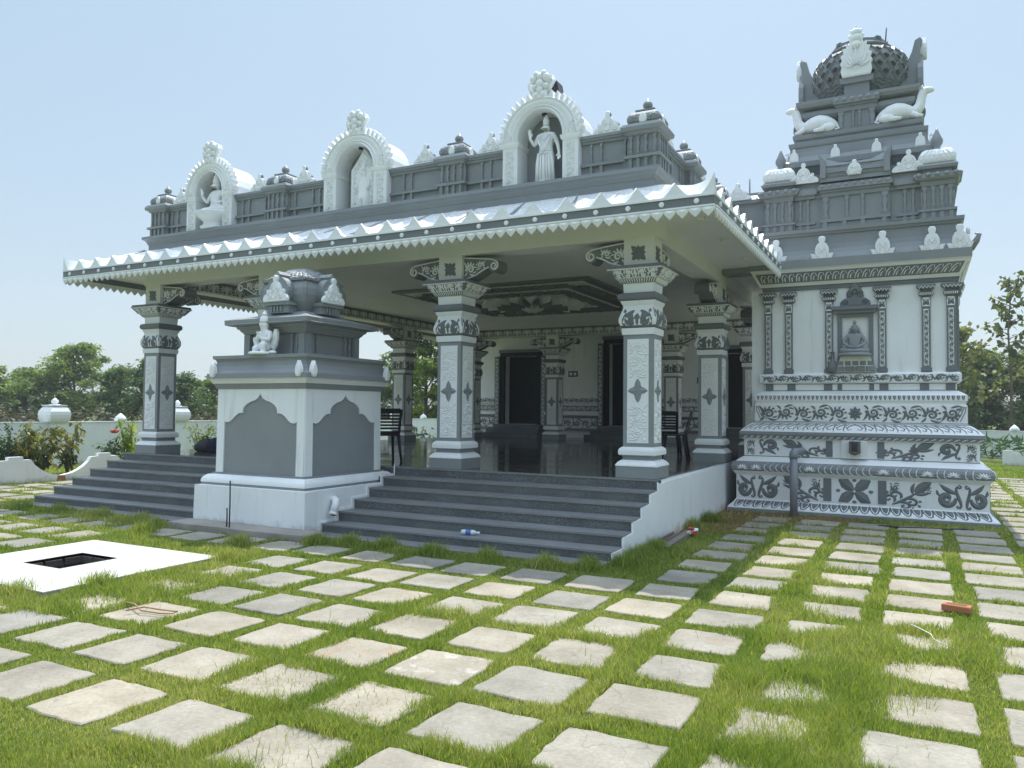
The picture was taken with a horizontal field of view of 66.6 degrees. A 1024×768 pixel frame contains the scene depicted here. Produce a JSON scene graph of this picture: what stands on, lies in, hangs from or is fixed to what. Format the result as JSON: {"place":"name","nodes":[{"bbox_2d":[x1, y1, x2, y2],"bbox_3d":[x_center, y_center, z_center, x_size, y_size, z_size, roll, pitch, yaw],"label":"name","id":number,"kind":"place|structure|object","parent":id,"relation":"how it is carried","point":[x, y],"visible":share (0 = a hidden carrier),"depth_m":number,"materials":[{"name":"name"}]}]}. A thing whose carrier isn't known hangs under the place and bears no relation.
{"place":"outdoors","nodes":[
{"label":"outdoors","id":0,"kind":"place"},
{"bbox_2d":[0,412,1023,767],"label":"ground","id":1,"kind":"structure","parent":0,"point":[456,648],"depth_m":4.95,"materials":[{"name":"green plant"}]},
{"bbox_2d":[0,365,30,421],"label":"tree","id":2,"kind":"object","parent":1,"relation":"on","point":[7,394],"visible":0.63,"depth_m":46.73,"materials":[{"name":"green plant"}]},
{"bbox_2d":[0,418,41,460],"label":"shrub","id":3,"kind":"object","parent":1,"relation":"on","point":[4,452],"visible":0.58,"depth_m":17.88,"materials":[{"name":"green plant"}]},
{"bbox_2d":[0,366,62,421],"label":"tree","id":4,"kind":"object","parent":1,"relation":"on","point":[24,403],"visible":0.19,"depth_m":49.42,"materials":[{"name":"green plant"}]},
{"bbox_2d":[0,609,66,634],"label":"paving stone","id":5,"kind":"object","parent":1,"relation":"on","point":[12,621],"visible":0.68,"depth_m":5.95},
{"bbox_2d":[15,421,65,471],"bbox_3d":[-10.822,1.502,17.997,1.104,1.321,1.077,0,-2,28],"label":"shrub","id":6,"kind":"object","parent":1,"relation":"on","point":[43,458],"visible":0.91,"depth_m":17.94,"materials":[{"name":"green plant"}]},
{"bbox_2d":[0,661,96,702],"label":"paving stone","id":7,"kind":"object","parent":1,"relation":"on","point":[25,680],"visible":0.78,"depth_m":4.68,"materials":[{"name":"stone"}]},
{"bbox_2d":[37,420,85,472],"bbox_3d":[-10.715,1.530,18.791,0.960,1.323,1.070,0,-2,28],"label":"shrub","id":8,"kind":"object","parent":1,"relation":"on","point":[67,455],"visible":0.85,"depth_m":18.73,"materials":[{"name":"green plant"}]},
{"bbox_2d":[1,342,124,421],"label":"tree","id":9,"kind":"object","parent":1,"relation":"on","point":[66,369],"visible":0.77,"depth_m":45.13,"materials":[{"name":"green plant"}]},
{"bbox_2d":[12,622,126,650],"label":"paving stone","id":10,"kind":"object","parent":1,"relation":"on","point":[69,634],"visible":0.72,"depth_m":5.57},
{"bbox_2d":[0,449,181,485],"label":"garden edging","id":11,"kind":"object","parent":1,"relation":"on","point":[14,470],"visible":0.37,"depth_m":16.58,"materials":[{"name":"paint"}]},
{"bbox_2d":[26,679,166,725],"bbox_3d":[-2.306,1.785,4.351,0.519,0.048,0.546,-1,-2,29],"label":"paving stone","id":12,"kind":"object","parent":1,"relation":"on","point":[98,701],"visible":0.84,"depth_m":4.32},
{"bbox_2d":[0,540,214,597],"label":"concrete slab","id":13,"kind":"object","parent":1,"relation":"on","point":[63,566],"visible":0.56,"depth_m":8.13,"materials":[{"name":"concrete"}]},
{"bbox_2d":[84,363,142,420],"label":"tree","id":14,"kind":"object","parent":1,"relation":"on","point":[118,374],"visible":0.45,"depth_m":43.71,"materials":[{"name":"green plant"}]},
{"bbox_2d":[115,416,141,459],"bbox_3d":[-9.622,1.506,19.542,0.643,1.437,0.868,2,-2,-28],"label":"shrub","id":15,"kind":"object","parent":1,"relation":"on","point":[128,446],"visible":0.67,"depth_m":19.49,"materials":[{"name":"green plant"}]},
{"bbox_2d":[72,634,188,665],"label":"paving stone","id":16,"kind":"object","parent":1,"relation":"on","point":[136,647],"visible":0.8,"depth_m":5.23,"materials":[{"name":"stone"}]},
{"bbox_2d":[116,357,176,420],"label":"tree","id":17,"kind":"object","parent":1,"relation":"on","point":[135,399],"visible":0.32,"depth_m":40.38,"materials":[{"name":"green plant"}]},
{"bbox_2d":[99,602,200,623],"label":"paving stone","id":18,"kind":"object","parent":1,"relation":"on","point":[121,614],"visible":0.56,"depth_m":6.19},
{"bbox_2d":[108,699,253,752],"bbox_3d":[-1.693,1.779,4.046,0.543,0.048,0.500,-1,-2,28],"label":"paving stone","id":19,"kind":"object","parent":1,"relation":"on","point":[185,721],"visible":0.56,"depth_m":4.05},
{"bbox_2d":[176,370,213,419],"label":"tree","id":20,"kind":"object","parent":1,"relation":"on","point":[185,385],"visible":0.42,"depth_m":43.66,"materials":[{"name":"green plant"}]},
{"bbox_2d":[140,647,252,684],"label":"paving stone","id":21,"kind":"object","parent":1,"relation":"on","point":[190,663],"visible":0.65,"depth_m":4.98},
{"bbox_2d":[189,376,217,419],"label":"tree","id":22,"kind":"object","parent":1,"relation":"on","point":[209,388],"visible":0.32,"depth_m":45.66,"materials":[{"name":"green plant"}]},
{"bbox_2d":[165,612,264,637],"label":"paving stone","id":23,"kind":"object","parent":1,"relation":"on","point":[212,623],"visible":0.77,"depth_m":5.89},
{"bbox_2d":[0,403,433,428],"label":"scrub","id":24,"kind":"object","parent":1,"relation":"on","point":[20,417],"visible":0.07,"depth_m":38.80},
{"bbox_2d":[0,398,436,465],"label":"compound wall","id":25,"kind":"structure","parent":1,"relation":"on","point":[53,414],"depth_m":22.52,"materials":[{"name":"paint"}]},
{"bbox_2d":[183,586,264,604],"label":"paving stone","id":26,"kind":"object","parent":1,"relation":"on","point":[227,595],"visible":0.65,"depth_m":6.82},
{"bbox_2d":[167,518,320,542],"bbox_3d":[-3.572,1.930,10.245,2.450,0.110,0.430,0,-2,28],"label":"concrete footing","id":27,"kind":"object","parent":1,"relation":"on","point":[212,526],"visible":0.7,"depth_m":10.12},
{"bbox_2d":[232,593,321,616],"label":"paving stone","id":28,"kind":"object","parent":1,"relation":"on","point":[282,604],"visible":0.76,"depth_m":6.46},
{"bbox_2d":[240,572,315,588],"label":"paving stone","id":29,"kind":"object","parent":1,"relation":"on","point":[278,579],"visible":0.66,"depth_m":7.43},
{"bbox_2d":[231,623,328,651],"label":"paving stone","id":30,"kind":"object","parent":1,"relation":"on","point":[282,634],"visible":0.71,"depth_m":5.59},
{"bbox_2d":[215,663,345,704],"bbox_3d":[-1.375,1.804,4.660,0.570,0.048,0.531,-1,-2,29],"label":"paving stone","id":31,"kind":"object","parent":1,"relation":"on","point":[271,672],"visible":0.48,"depth_m":4.67,"materials":[{"name":"stone"}]},
{"bbox_2d":[203,724,358,767],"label":"paving stone","id":32,"kind":"object","parent":1,"relation":"on","point":[296,743],"visible":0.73,"depth_m":3.75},
{"bbox_2d":[193,269,394,531],"bbox_3d":[-3.037,0.190,11.461,2.216,3.740,2.060,0,-2,28],"label":"shrine","id":33,"kind":"object","parent":1,"relation":"on","point":[298,428],"visible":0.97,"depth_m":10.85,"materials":[{"name":"white paint"}]},
{"bbox_2d":[248,310,278,354],"bbox_3d":[-3.452,-0.714,10.813,0.527,0.617,0.342,0,-2,28],"label":"kneeling statue","id":34,"kind":"object","parent":33,"relation":"on","point":[263,342],"visible":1,"depth_m":10.78,"materials":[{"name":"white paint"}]},
{"bbox_2d":[294,561,361,574],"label":"paving stone","id":35,"kind":"object","parent":1,"relation":"on","point":[324,567],"visible":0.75,"depth_m":8.00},
{"bbox_2d":[294,604,379,628],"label":"paving stone","id":36,"kind":"object","parent":1,"relation":"on","point":[342,613],"visible":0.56,"depth_m":6.18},
{"bbox_2d":[298,579,375,597],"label":"paving stone","id":37,"kind":"object","parent":1,"relation":"on","point":[338,588],"visible":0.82,"depth_m":7.10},
{"bbox_2d":[304,637,407,668],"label":"paving stone","id":38,"kind":"object","parent":1,"relation":"on","point":[353,648],"visible":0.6,"depth_m":5.26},
{"bbox_2d":[0,499,727,602],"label":"grass tufts","id":39,"kind":"object","parent":1,"relation":"on","point":[149,523],"visible":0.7,"depth_m":8.72,"materials":[{"name":"plant"}]},
{"bbox_2d":[307,681,429,729],"bbox_3d":[-0.772,1.791,4.334,0.530,0.048,0.522,-1,-2,30],"label":"paving stone","id":40,"kind":"object","parent":1,"relation":"on","point":[380,709],"visible":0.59,"depth_m":4.32,"materials":[{"name":"stone"}]},
{"bbox_2d":[346,568,417,582],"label":"paving stone","id":41,"kind":"object","parent":1,"relation":"on","point":[383,575],"visible":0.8,"depth_m":7.69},
{"bbox_2d":[352,588,433,603],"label":"paving stone","id":42,"kind":"object","parent":1,"relation":"on","point":[387,595],"visible":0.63,"depth_m":6.84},
{"bbox_2d":[15,70,780,566],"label":"temple hall","id":43,"kind":"structure","parent":1,"relation":"on","point":[583,318],"depth_m":12.43,"materials":[{"name":"white paint"}]},
{"bbox_2d":[194,174,224,228],"bbox_3d":[-5.471,-3.388,14.370,0.736,1.109,0.704,0,-2,28],"label":"deity statue","id":44,"kind":"object","parent":43,"relation":"on","point":[211,215],"visible":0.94,"depth_m":14.18,"materials":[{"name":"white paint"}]},
{"bbox_2d":[351,149,373,207],"bbox_3d":[-2.438,-3.366,12.874,0.540,1.039,0.168,0,-2,28],"label":"deity tablet","id":45,"kind":"object","parent":43,"relation":"on","point":[362,176],"visible":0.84,"depth_m":12.83,"materials":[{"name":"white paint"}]},
{"bbox_2d":[380,408,402,460],"bbox_3d":[-2.126,0.847,13.047,0.489,0.879,0.606,1,-2,-24],"label":"plastic chair","id":46,"kind":"object","parent":43,"relation":"on","point":[399,411],"visible":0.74,"depth_m":12.88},
{"bbox_2d":[483,349,545,437],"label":"door","id":47,"kind":"structure","parent":43,"relation":"in","point":[527,388],"depth_m":26.33,"materials":[{"name":"grey paint"}]},
{"bbox_2d":[528,115,560,181],"bbox_3d":[0.503,-3.395,11.319,0.500,1.030,0.350,0,-2,28],"label":"deity statue","id":48,"kind":"object","parent":43,"relation":"on","point":[545,159],"visible":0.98,"depth_m":11.24,"materials":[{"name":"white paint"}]},
{"bbox_2d":[584,336,623,439],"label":"door","id":49,"kind":"structure","parent":43,"relation":"in","point":[604,431],"depth_m":24.68,"materials":[{"name":"grey paint"}]},
{"bbox_2d":[726,345,742,442],"bbox_3d":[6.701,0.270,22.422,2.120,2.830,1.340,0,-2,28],"label":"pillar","id":50,"kind":"structure","parent":43,"relation":"in","point":[735,369],"depth_m":23.14,"materials":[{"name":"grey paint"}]},
{"bbox_2d":[378,351,430,417],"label":"tree","id":51,"kind":"object","parent":1,"relation":"on","point":[386,394],"visible":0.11,"depth_m":43.88,"materials":[{"name":"green plant"}]},
{"bbox_2d":[354,747,466,767],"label":"paving stone","id":52,"kind":"object","parent":1,"relation":"on","point":[390,757],"visible":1,"depth_m":3.60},
{"bbox_2d":[389,338,437,418],"bbox_3d":[-4.448,-0.141,40.093,3.733,6.420,4.233,2,-2,-28],"label":"tree","id":53,"kind":"object","parent":1,"relation":"on","point":[426,369],"visible":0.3,"depth_m":39.59,"materials":[{"name":"green plant"}]},
{"bbox_2d":[371,614,455,640],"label":"paving stone","id":54,"kind":"object","parent":1,"relation":"on","point":[405,628],"visible":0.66,"depth_m":5.86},
{"bbox_2d":[390,556,454,569],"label":"paving stone","id":55,"kind":"object","parent":1,"relation":"on","point":[419,562],"visible":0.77,"depth_m":8.29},
{"bbox_2d":[399,573,473,590],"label":"paving stone","id":56,"kind":"object","parent":1,"relation":"on","point":[434,581],"visible":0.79,"depth_m":7.41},
{"bbox_2d":[382,650,492,686],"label":"paving stone","id":57,"kind":"object","parent":1,"relation":"on","point":[440,667],"visible":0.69,"depth_m":4.94,"materials":[{"name":"stone"}]},
{"bbox_2d":[420,596,502,615],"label":"paving stone","id":58,"kind":"object","parent":1,"relation":"on","point":[469,604],"visible":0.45,"depth_m":6.57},
{"bbox_2d":[403,702,543,755],"bbox_3d":[-0.193,1.796,4.040,0.547,0.048,0.516,-1,-2,29],"label":"paving stone","id":59,"kind":"object","parent":1,"relation":"on","point":[480,725],"visible":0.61,"depth_m":4.04,"materials":[{"name":"stone"}]},
{"bbox_2d":[441,562,505,576],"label":"paving stone","id":60,"kind":"object","parent":1,"relation":"on","point":[474,569],"visible":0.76,"depth_m":8.01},
{"bbox_2d":[449,626,535,653],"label":"paving stone","id":61,"kind":"object","parent":1,"relation":"on","point":[492,640],"visible":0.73,"depth_m":5.54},
{"bbox_2d":[463,582,534,599],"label":"paving stone","id":62,"kind":"object","parent":1,"relation":"on","point":[506,591],"visible":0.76,"depth_m":7.08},
{"bbox_2d":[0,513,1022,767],"bbox_3d":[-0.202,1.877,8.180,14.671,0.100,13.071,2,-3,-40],"label":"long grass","id":63,"kind":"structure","parent":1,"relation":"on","point":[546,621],"depth_m":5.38,"materials":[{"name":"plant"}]},
{"bbox_2d":[0,541,1023,767],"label":"paving stones","id":64,"kind":"object","parent":1,"relation":"on","point":[1009,685],"visible":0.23,"depth_m":4.58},
{"bbox_2d":[473,666,587,707],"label":"paving stone","id":65,"kind":"object","parent":1,"relation":"on","point":[513,683],"visible":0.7,"depth_m":4.62,"materials":[{"name":"stone"}]},
{"bbox_2d":[499,568,566,584],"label":"paving stone","id":66,"kind":"object","parent":1,"relation":"on","point":[524,575],"visible":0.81,"depth_m":7.66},
{"bbox_2d":[489,606,578,628],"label":"paving stone","id":67,"kind":"object","parent":1,"relation":"on","point":[534,615],"visible":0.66,"depth_m":6.19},
{"bbox_2d":[531,590,609,611],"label":"paving stone","id":68,"kind":"object","parent":1,"relation":"on","point":[566,599],"visible":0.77,"depth_m":6.73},
{"bbox_2d":[533,638,615,669],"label":"paving stone","id":69,"kind":"object","parent":1,"relation":"on","point":[564,650],"visible":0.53,"depth_m":5.28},
{"bbox_2d":[527,727,669,767],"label":"paving stone","id":70,"kind":"object","parent":1,"relation":"on","point":[570,747],"visible":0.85,"depth_m":3.73,"materials":[{"name":"stone"}]},
{"bbox_2d":[564,575,634,592],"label":"paving stone","id":71,"kind":"object","parent":1,"relation":"on","point":[612,585],"visible":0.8,"depth_m":7.36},
{"bbox_2d":[578,617,660,639],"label":"paving stone","id":72,"kind":"object","parent":1,"relation":"on","point":[623,627],"visible":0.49,"depth_m":5.92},
{"bbox_2d":[585,683,699,731],"bbox_3d":[0.739,1.806,4.347,0.546,0.048,0.507,0,-2,26],"label":"paving stone","id":73,"kind":"object","parent":1,"relation":"on","point":[659,706],"visible":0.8,"depth_m":4.32,"materials":[{"name":"stone"}]},
{"bbox_2d":[604,598,682,620],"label":"paving stone","id":74,"kind":"object","parent":1,"relation":"on","point":[656,610],"visible":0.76,"depth_m":6.46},
{"bbox_2d":[635,583,700,600],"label":"paving stone","id":75,"kind":"object","parent":1,"relation":"on","point":[651,590],"visible":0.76,"depth_m":7.05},
{"bbox_2d":[635,655,722,689],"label":"paving stone","id":76,"kind":"object","parent":1,"relation":"on","point":[694,673],"visible":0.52,"depth_m":4.94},
{"bbox_2d":[656,570,717,584],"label":"paving stone","id":77,"kind":"object","parent":1,"relation":"on","point":[678,576],"visible":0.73,"depth_m":7.69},
{"bbox_2d":[662,629,744,657],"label":"paving stone","id":78,"kind":"object","parent":1,"relation":"on","point":[703,641],"visible":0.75,"depth_m":5.54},
{"bbox_2d":[676,559,731,572],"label":"paving stone","id":79,"kind":"object","parent":1,"relation":"on","point":[714,566],"visible":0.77,"depth_m":8.31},
{"bbox_2d":[684,609,763,628],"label":"paving stone","id":80,"kind":"object","parent":1,"relation":"on","point":[709,617],"visible":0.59,"depth_m":6.18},
{"bbox_2d":[708,591,776,611],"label":"paving stone","id":81,"kind":"object","parent":1,"relation":"on","point":[728,599],"visible":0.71,"depth_m":6.75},
{"bbox_2d":[743,566,795,579],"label":"paving stone","id":82,"kind":"object","parent":1,"relation":"on","point":[761,572],"visible":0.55,"depth_m":7.98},
{"bbox_2d":[716,707,826,760],"bbox_3d":[1.343,1.807,4.019,0.514,0.048,0.549,0,-2,27],"label":"paving stone","id":83,"kind":"object","parent":1,"relation":"on","point":[745,720],"visible":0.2,"depth_m":4.09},
{"bbox_2d":[675,509,868,533],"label":"bare soil","id":84,"kind":"structure","parent":1,"relation":"on","point":[753,516],"depth_m":12.11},
{"bbox_2d":[789,448,805,516],"bbox_3d":[4.617,1.585,12.586,0.392,1.114,0.143,2,-3,-40],"label":"standing pipe","id":85,"kind":"object","parent":84,"relation":"on","point":[794,453],"visible":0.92,"depth_m":12.46,"materials":[{"name":"grey plastic"}]},
{"bbox_2d":[741,672,840,711],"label":"paving stone","id":86,"kind":"object","parent":1,"relation":"on","point":[769,692],"visible":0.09,"depth_m":4.57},
{"bbox_2d":[760,642,840,669],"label":"paving stone","id":87,"kind":"object","parent":1,"relation":"on","point":[780,650],"visible":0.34,"depth_m":5.32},
{"bbox_2d":[804,601,863,622],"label":"paving stone","id":88,"kind":"object","parent":1,"relation":"on","point":[848,611],"visible":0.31,"depth_m":6.50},
{"bbox_2d":[806,585,868,603],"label":"paving stone","id":89,"kind":"object","parent":1,"relation":"on","point":[851,592],"visible":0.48,"depth_m":7.13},
{"bbox_2d":[816,572,872,585],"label":"paving stone","id":90,"kind":"object","parent":1,"relation":"on","point":[850,579],"visible":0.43,"depth_m":7.72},
{"bbox_2d":[828,551,880,563],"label":"paving stone","id":91,"kind":"object","parent":1,"relation":"on","point":[857,557],"visible":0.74,"depth_m":8.84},
{"bbox_2d":[722,25,1000,527],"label":"temple tower","id":92,"kind":"structure","parent":1,"relation":"on","point":[857,219],"depth_m":12.77,"materials":[{"name":"white paint"}]},
{"bbox_2d":[786,106,839,135],"bbox_3d":[5.312,-4.662,13.776,0.906,0.568,0.403,0,-2,28],"label":"reclining animal statue","id":93,"kind":"object","parent":92,"relation":"on","point":[820,123],"visible":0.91,"depth_m":13.67,"materials":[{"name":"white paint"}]},
{"bbox_2d":[837,320,871,356],"bbox_3d":[5.583,-0.749,12.712,0.521,0.596,0.513,0,-2,28],"label":"seated statue","id":94,"kind":"object","parent":92,"relation":"on","point":[854,347],"visible":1,"depth_m":12.68,"materials":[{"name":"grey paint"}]},
{"bbox_2d":[874,85,933,123],"bbox_3d":[6.588,-4.673,13.110,0.906,0.568,0.403,0,-2,28],"label":"reclining animal statue","id":95,"kind":"object","parent":92,"relation":"on","point":[897,112],"visible":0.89,"depth_m":12.99,"materials":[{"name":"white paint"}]},
{"bbox_2d":[852,730,982,767],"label":"paving stone","id":96,"kind":"object","parent":1,"relation":"on","point":[890,749],"visible":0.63,"depth_m":3.76,"materials":[{"name":"stone"}]},
{"bbox_2d":[882,610,955,632],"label":"paving stone","id":97,"kind":"object","parent":1,"relation":"on","point":[892,616],"visible":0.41,"depth_m":6.24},
{"bbox_2d":[885,594,952,613],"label":"paving stone","id":98,"kind":"object","parent":1,"relation":"on","point":[908,602],"visible":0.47,"depth_m":6.77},
{"bbox_2d":[889,579,953,596],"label":"paving stone","id":99,"kind":"object","parent":1,"relation":"on","point":[928,588],"visible":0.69,"depth_m":7.36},
{"bbox_2d":[892,567,950,581],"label":"paving stone","id":100,"kind":"object","parent":1,"relation":"on","point":[904,572],"visible":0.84,"depth_m":7.97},
{"bbox_2d":[875,659,970,692],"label":"paving stone","id":101,"kind":"object","parent":1,"relation":"on","point":[949,676],"visible":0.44,"depth_m":4.90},
{"bbox_2d":[871,690,980,737],"bbox_3d":[2.276,1.826,4.318,0.537,0.048,0.513,0,-2,28],"label":"paving stone","id":102,"kind":"object","parent":1,"relation":"on","point":[957,715],"visible":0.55,"depth_m":4.26,"materials":[{"name":"stone"}]},
{"bbox_2d":[958,321,1001,404],"bbox_3d":[20.816,0.084,36.067,2.636,5.982,2.797,2,-3,-39],"label":"sapling","id":103,"kind":"object","parent":1,"relation":"on","point":[969,371],"visible":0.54,"depth_m":35.72,"materials":[{"name":"green plant"}]},
{"bbox_2d":[957,348,1023,430],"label":"tree","id":104,"kind":"object","parent":1,"relation":"on","point":[982,420],"visible":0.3,"depth_m":40.46,"materials":[{"name":"green plant"}]},
{"bbox_2d":[961,562,1022,576],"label":"paving stone","id":105,"kind":"object","parent":1,"relation":"on","point":[999,569],"visible":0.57,"depth_m":8.30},
{"bbox_2d":[965,573,1023,588],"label":"paving stone","id":106,"kind":"object","parent":1,"relation":"on","point":[1007,582],"visible":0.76,"depth_m":7.68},
{"bbox_2d":[973,586,1023,603],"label":"paving stone","id":107,"kind":"object","parent":1,"relation":"on","point":[989,593],"visible":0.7,"depth_m":7.10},
{"bbox_2d":[976,270,1023,430],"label":"tree","id":108,"kind":"object","parent":1,"relation":"on","point":[1011,351],"visible":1,"depth_m":35.14,"materials":[{"name":"green plant"}]},
{"bbox_2d":[977,350,1023,430],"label":"tree","id":109,"kind":"object","parent":1,"relation":"on","point":[1018,389],"visible":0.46,"depth_m":39.88,"materials":[{"name":"green plant"}]},
{"bbox_2d":[977,602,1023,621],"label":"paving stone","id":110,"kind":"object","parent":1,"relation":"on","point":[998,611],"visible":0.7,"depth_m":6.47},
{"bbox_2d":[979,425,1023,457],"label":"compound wall","id":111,"kind":"structure","parent":1,"relation":"on","point":[1014,431],"depth_m":29.85,"materials":[{"name":"paint"}]},
{"bbox_2d":[981,431,1023,459],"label":"border plants","id":112,"kind":"object","parent":1,"relation":"on","point":[1015,440],"visible":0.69,"depth_m":27.31,"materials":[{"name":"green plant"}]},
{"bbox_2d":[983,621,1023,640],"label":"paving stone","id":113,"kind":"object","parent":1,"relation":"on","point":[1016,631],"visible":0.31,"depth_m":5.93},
{"bbox_2d":[0,0,1023,409],"label":"sky","id":114,"kind":"structure","parent":0,"point":[106,106],"materials":[{"name":"blue"}]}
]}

